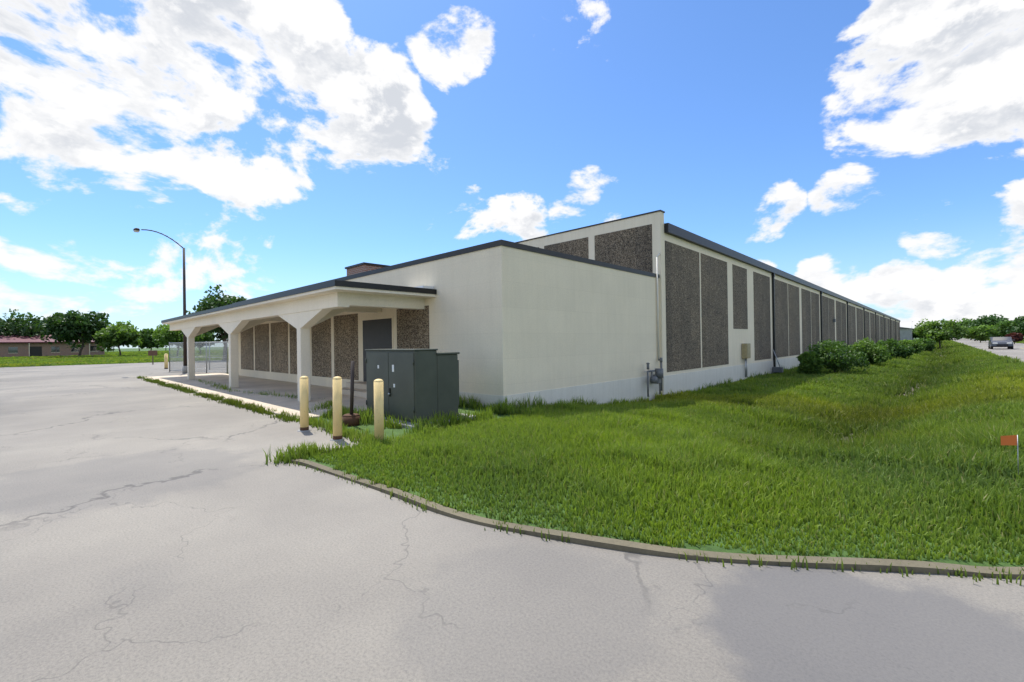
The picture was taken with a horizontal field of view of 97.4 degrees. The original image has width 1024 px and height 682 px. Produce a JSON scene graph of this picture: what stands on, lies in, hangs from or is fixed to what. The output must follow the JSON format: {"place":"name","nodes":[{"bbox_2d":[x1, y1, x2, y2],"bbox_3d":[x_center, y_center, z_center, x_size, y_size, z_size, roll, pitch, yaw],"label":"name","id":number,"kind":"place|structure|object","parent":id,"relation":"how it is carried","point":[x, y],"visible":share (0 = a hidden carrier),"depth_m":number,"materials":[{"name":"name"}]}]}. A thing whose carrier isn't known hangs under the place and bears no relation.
{"place":"outdoors","nodes":[
{"label":"outdoors","id":0,"kind":"place"},
{"bbox_2d":[0,354,228,367],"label":"verge grass","id":1,"kind":"structure","parent":0,"point":[33,362],"depth_m":55.03,"materials":[{"name":"green plant"}]},
{"bbox_2d":[0,349,228,358],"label":"grass","id":2,"kind":"structure","parent":0,"point":[128,353],"depth_m":97.65,"materials":[{"name":"green plant"}]},
{"bbox_2d":[142,373,366,417],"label":"sidewalk","id":3,"kind":"structure","parent":0,"point":[255,385],"depth_m":14.95,"materials":[{"name":"concrete"}]},
{"bbox_2d":[196,379,332,412],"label":"crack weeds","id":4,"kind":"object","parent":3,"relation":"on","point":[326,405],"visible":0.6,"depth_m":13.79,"materials":[{"name":"green plant"}]},
{"bbox_2d":[161,280,436,401],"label":"covered walkway","id":5,"kind":"structure","parent":3,"relation":"on","point":[303,310],"depth_m":12.49,"materials":[{"name":"beige paint"}]},
{"bbox_2d":[0,338,1023,681],"bbox_3d":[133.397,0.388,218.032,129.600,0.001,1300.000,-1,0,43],"label":"pavement","id":6,"kind":"structure","parent":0,"point":[152,532],"depth_m":2.92,"materials":[{"name":"grey concrete"}]},
{"bbox_2d":[148,350,156,364],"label":"sign","id":7,"kind":"object","parent":6,"relation":"on","point":[152,353],"visible":1,"depth_m":43.08,"materials":[{"name":"brown wood"}]},
{"bbox_2d":[133,228,186,372],"bbox_3d":[-21.990,-2.496,27.965,3.541,9.126,0.595,-1,0,5],"label":"street light","id":8,"kind":"object","parent":6,"relation":"on","point":[184,368],"visible":0.98,"depth_m":27.91,"materials":[{"name":"grey metal"}]},
{"bbox_2d":[164,354,167,368],"bbox_3d":[-25.974,1.546,33.769,0.320,1.200,0.320,-1,0,43],"label":"bollard","id":9,"kind":"object","parent":6,"relation":"on","point":[165,361],"visible":0.93,"depth_m":33.68,"materials":[{"name":"concrete"}]},
{"bbox_2d":[169,341,228,373],"bbox_3d":[-18.706,1.004,30.557,6.557,1.950,5.058,-1,0,28],"label":"chain-link fence","id":10,"kind":"object","parent":6,"relation":"on","point":[198,357],"visible":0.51,"depth_m":29.12,"materials":[{"name":"metal"}]},
{"bbox_2d":[137,376,296,422],"bbox_3d":[-12.284,1.734,16.814,21.376,0.227,0.702,-1,0,43],"label":"grass strip","id":11,"kind":"object","parent":6,"relation":"on","point":[283,416],"visible":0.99,"depth_m":12.39,"materials":[{"name":"green plant"}]},
{"bbox_2d":[297,376,311,431],"bbox_3d":[-3.916,1.197,8.469,0.250,1.081,0.250,-1,0,43],"label":"bollard","id":12,"kind":"object","parent":6,"relation":"on","point":[304,409],"visible":0.97,"depth_m":8.40,"materials":[{"name":"metal"}]},
{"bbox_2d":[330,376,344,440],"bbox_3d":[-2.963,1.160,7.622,0.250,1.121,0.250,-1,0,43],"label":"bollard","id":13,"kind":"object","parent":6,"relation":"on","point":[337,408],"visible":0.94,"depth_m":7.56,"materials":[{"name":"metal"}]},
{"bbox_2d":[374,379,383,441],"bbox_3d":[-2.125,1.157,7.178,0.250,1.102,0.250,-1,0,43],"label":"bollard","id":14,"kind":"object","parent":6,"relation":"on","point":[378,408],"visible":0.81,"depth_m":7.13,"materials":[{"name":"metal"}]},
{"bbox_2d":[291,338,1023,578],"bbox_3d":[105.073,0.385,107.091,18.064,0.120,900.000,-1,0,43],"label":"curb","id":15,"kind":"structure","parent":6,"relation":"on","point":[875,564],"depth_m":3.31,"materials":[{"name":"concrete"}]},
{"bbox_2d":[988,337,1014,348],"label":"sedan car","id":16,"kind":"object","parent":6,"relation":"on","point":[1007,342],"visible":0.98,"depth_m":51.82,"materials":[{"name":"grey paint"}]},
{"bbox_2d":[1005,332,1023,343],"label":"tree","id":17,"kind":"object","parent":6,"relation":"on","point":[1017,337],"visible":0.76,"depth_m":79.43,"materials":[{"name":"red plant"}]},
{"bbox_2d":[0,0,1023,348],"label":"sky","id":18,"kind":"structure","parent":0,"point":[869,153],"materials":[{"name":"blue"}]},
{"bbox_2d":[23,337,1023,567],"bbox_3d":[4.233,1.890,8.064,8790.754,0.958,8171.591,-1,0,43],"label":"terrain","id":19,"kind":"structure","parent":0,"point":[708,547],"depth_m":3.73,"materials":[{"name":"green plant"}]},
{"bbox_2d":[0,309,49,336],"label":"tree","id":20,"kind":"object","parent":19,"relation":"on","point":[14,325],"visible":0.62,"depth_m":99.13,"materials":[{"name":"green plant"}]},
{"bbox_2d":[0,335,104,356],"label":"brick office building","id":21,"kind":"structure","parent":19,"relation":"on","point":[15,346],"depth_m":96.82,"materials":[{"name":"brick"}]},
{"bbox_2d":[36,309,110,355],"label":"tree","id":22,"kind":"object","parent":19,"relation":"on","point":[69,328],"visible":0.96,"depth_m":88.19,"materials":[{"name":"green plant"}]},
{"bbox_2d":[92,320,142,354],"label":"tree","id":23,"kind":"object","parent":19,"relation":"on","point":[119,334],"visible":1,"depth_m":88.65,"materials":[{"name":"green plant"}]},
{"bbox_2d":[138,328,161,349],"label":"tree","id":24,"kind":"object","parent":19,"relation":"on","point":[146,339],"visible":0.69,"depth_m":114.97,"materials":[{"name":"green plant"}]},
{"bbox_2d":[150,324,204,354],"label":"tree","id":25,"kind":"object","parent":19,"relation":"on","point":[164,336],"visible":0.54,"depth_m":73.86,"materials":[{"name":"green plant"}]},
{"bbox_2d":[195,332,214,353],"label":"tree","id":26,"kind":"object","parent":19,"relation":"on","point":[205,338],"visible":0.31,"depth_m":106.07,"materials":[{"name":"green plant"}]},
{"bbox_2d":[186,284,246,360],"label":"tree","id":27,"kind":"object","parent":19,"relation":"on","point":[214,301],"visible":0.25,"depth_m":51.45,"materials":[{"name":"green plant"}]},
{"bbox_2d":[263,414,386,465],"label":"weeds","id":28,"kind":"object","parent":19,"relation":"on","point":[351,433],"visible":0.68,"depth_m":6.71,"materials":[{"name":"green plant"}]},
{"bbox_2d":[342,361,359,425],"bbox_3d":[-3.186,1.036,8.888,0.340,1.282,0.340,-1,0,43],"label":"rusty post","id":29,"kind":"object","parent":19,"relation":"on","point":[351,418],"visible":0.89,"depth_m":8.84,"materials":[{"name":"metal"}]},
{"bbox_2d":[320,395,514,434],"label":"weeds","id":30,"kind":"object","parent":19,"relation":"on","point":[366,417],"visible":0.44,"depth_m":9.05,"materials":[{"name":"green plant"}]},
{"bbox_2d":[372,413,475,429],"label":"grass tufts","id":31,"kind":"object","parent":19,"relation":"on","point":[408,424],"depth_m":8.61,"materials":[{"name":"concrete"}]},
{"bbox_2d":[365,349,459,422],"bbox_3d":[-2.087,0.863,9.545,1.885,1.400,1.270,-1,0,43],"label":"utility cabinet","id":32,"kind":"object","parent":31,"relation":"on","point":[417,383],"visible":0.91,"depth_m":8.89,"materials":[{"name":"grey metal"}]},
{"bbox_2d":[232,239,660,406],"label":"building","id":33,"kind":"structure","parent":19,"relation":"on","point":[515,321],"depth_m":12.64,"materials":[{"name":"beige paint"}]},
{"bbox_2d":[502,366,795,410],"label":"weeds","id":34,"kind":"object","parent":19,"relation":"on","point":[584,402],"visible":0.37,"depth_m":13.78,"materials":[{"name":"green plant"}]},
{"bbox_2d":[283,456,1023,585],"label":"grass tufts","id":35,"kind":"object","parent":19,"relation":"on","point":[974,577],"visible":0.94,"depth_m":3.13,"materials":[{"name":"green plant"}]},
{"bbox_2d":[515,210,899,394],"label":"warehouse building","id":36,"kind":"structure","parent":19,"relation":"on","point":[719,304],"depth_m":20.36,"materials":[{"name":"beige paint"}]},
{"bbox_2d":[646,253,835,396],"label":"fixtures","id":37,"kind":"object","parent":36,"relation":"attached to","point":[656,377],"visible":1,"depth_m":16.18,"materials":[{"name":"grey paint"}]},
{"bbox_2d":[513,398,1023,482],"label":"lawn grass","id":38,"kind":"structure","parent":19,"relation":"on","point":[972,447],"depth_m":7.23,"materials":[{"name":"green plant"}]},
{"bbox_2d":[615,378,1023,442],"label":"lawn grass","id":39,"kind":"structure","parent":19,"relation":"on","point":[808,409],"depth_m":12.36,"materials":[{"name":"green plant"}]},
{"bbox_2d":[711,356,1023,400],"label":"lawn grass","id":40,"kind":"structure","parent":19,"relation":"on","point":[886,383],"depth_m":19.53,"materials":[{"name":"green plant"}]},
{"bbox_2d":[796,351,823,374],"bbox_3d":[16.215,1.308,24.422,1.400,1.558,1.122,-1,0,-9],"label":"lawn shrub","id":41,"kind":"object","parent":40,"relation":"on","point":[811,362],"visible":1,"depth_m":24.11,"materials":[{"name":"green plant"}]},
{"bbox_2d":[803,339,869,371],"bbox_3d":[17.719,0.939,24.777,2.527,2.160,3.396,-1,0,10],"label":"lawn shrub","id":42,"kind":"object","parent":40,"relation":"on","point":[834,361],"visible":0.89,"depth_m":24.16,"materials":[{"name":"green plant"}]},
{"bbox_2d":[793,349,1011,372],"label":"lawn grass","id":43,"kind":"structure","parent":19,"relation":"on","point":[917,363],"depth_m":30.22,"materials":[{"name":"green plant"}]},
{"bbox_2d":[843,337,896,364],"bbox_3d":[23.497,0.786,29.729,2.969,2.155,2.722,-1,0,43],"label":"lawn shrub","id":44,"kind":"object","parent":43,"relation":"on","point":[872,351],"visible":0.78,"depth_m":29.10,"materials":[{"name":"green plant"}]},
{"bbox_2d":[876,338,915,358],"bbox_3d":[31.380,0.718,37.241,2.437,2.031,2.848,-1,0,4],"label":"lawn shrub","id":45,"kind":"object","parent":43,"relation":"on","point":[901,350],"visible":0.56,"depth_m":36.40,"materials":[{"name":"green plant"}]},
{"bbox_2d":[900,327,913,339],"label":"building","id":46,"kind":"structure","parent":19,"relation":"on","point":[905,333],"depth_m":188.26,"materials":[{"name":"concrete"}]},
{"bbox_2d":[912,329,923,338],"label":"tree","id":47,"kind":"object","parent":19,"relation":"on","point":[915,336],"visible":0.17,"depth_m":192.06,"materials":[{"name":"green plant"}]},
{"bbox_2d":[956,318,974,339],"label":"tree","id":48,"kind":"object","parent":19,"relation":"on","point":[966,322],"visible":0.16,"depth_m":167.68,"materials":[{"name":"green plant"}]},
{"bbox_2d":[963,324,997,342],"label":"tree","id":49,"kind":"object","parent":19,"relation":"on","point":[980,333],"visible":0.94,"depth_m":102.68,"materials":[{"name":"green plant"}]},
{"bbox_2d":[968,314,1008,327],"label":"tree","id":50,"kind":"object","parent":19,"relation":"on","point":[989,320],"visible":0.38,"depth_m":142.62,"materials":[{"name":"green plant"}]},
{"bbox_2d":[993,320,1023,336],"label":"tree","id":51,"kind":"object","parent":19,"relation":"on","point":[1000,327],"visible":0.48,"depth_m":119.95,"materials":[{"name":"green plant"}]},
{"bbox_2d":[1001,435,1018,482],"bbox_3d":[5.290,1.264,4.779,0.008,0.550,0.125,-1,0,-35],"label":"marker flag","id":52,"kind":"object","parent":19,"relation":"on","point":[1010,440],"visible":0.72,"depth_m":4.77,"materials":[{"name":"orange plastic"}]},
{"bbox_2d":[1006,316,1023,333],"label":"tree","id":53,"kind":"object","parent":19,"relation":"on","point":[1019,327],"visible":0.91,"depth_m":112.35,"materials":[{"name":"green plant"}]},
{"bbox_2d":[912,343,982,356],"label":"lawn grass","id":54,"kind":"structure","parent":0,"point":[952,349],"depth_m":51.74,"materials":[{"name":"green plant"}]},
{"bbox_2d":[899,339,926,353],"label":"lawn shrub","id":55,"kind":"object","parent":54,"relation":"on","point":[918,345],"visible":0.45,"depth_m":46.79,"materials":[{"name":"green plant"}]},
{"bbox_2d":[912,338,935,350],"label":"lawn shrub","id":56,"kind":"object","parent":54,"relation":"on","point":[928,342],"visible":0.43,"depth_m":57.66,"materials":[{"name":"green plant"}]},
{"bbox_2d":[913,318,969,347],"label":"tree","id":57,"kind":"object","parent":54,"relation":"on","point":[938,331],"visible":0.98,"depth_m":67.70,"materials":[{"name":"green plant"}]},
{"bbox_2d":[933,340,961,346],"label":"lawn grass","id":58,"kind":"structure","parent":0,"point":[950,342],"depth_m":97.96,"materials":[{"name":"green plant"}]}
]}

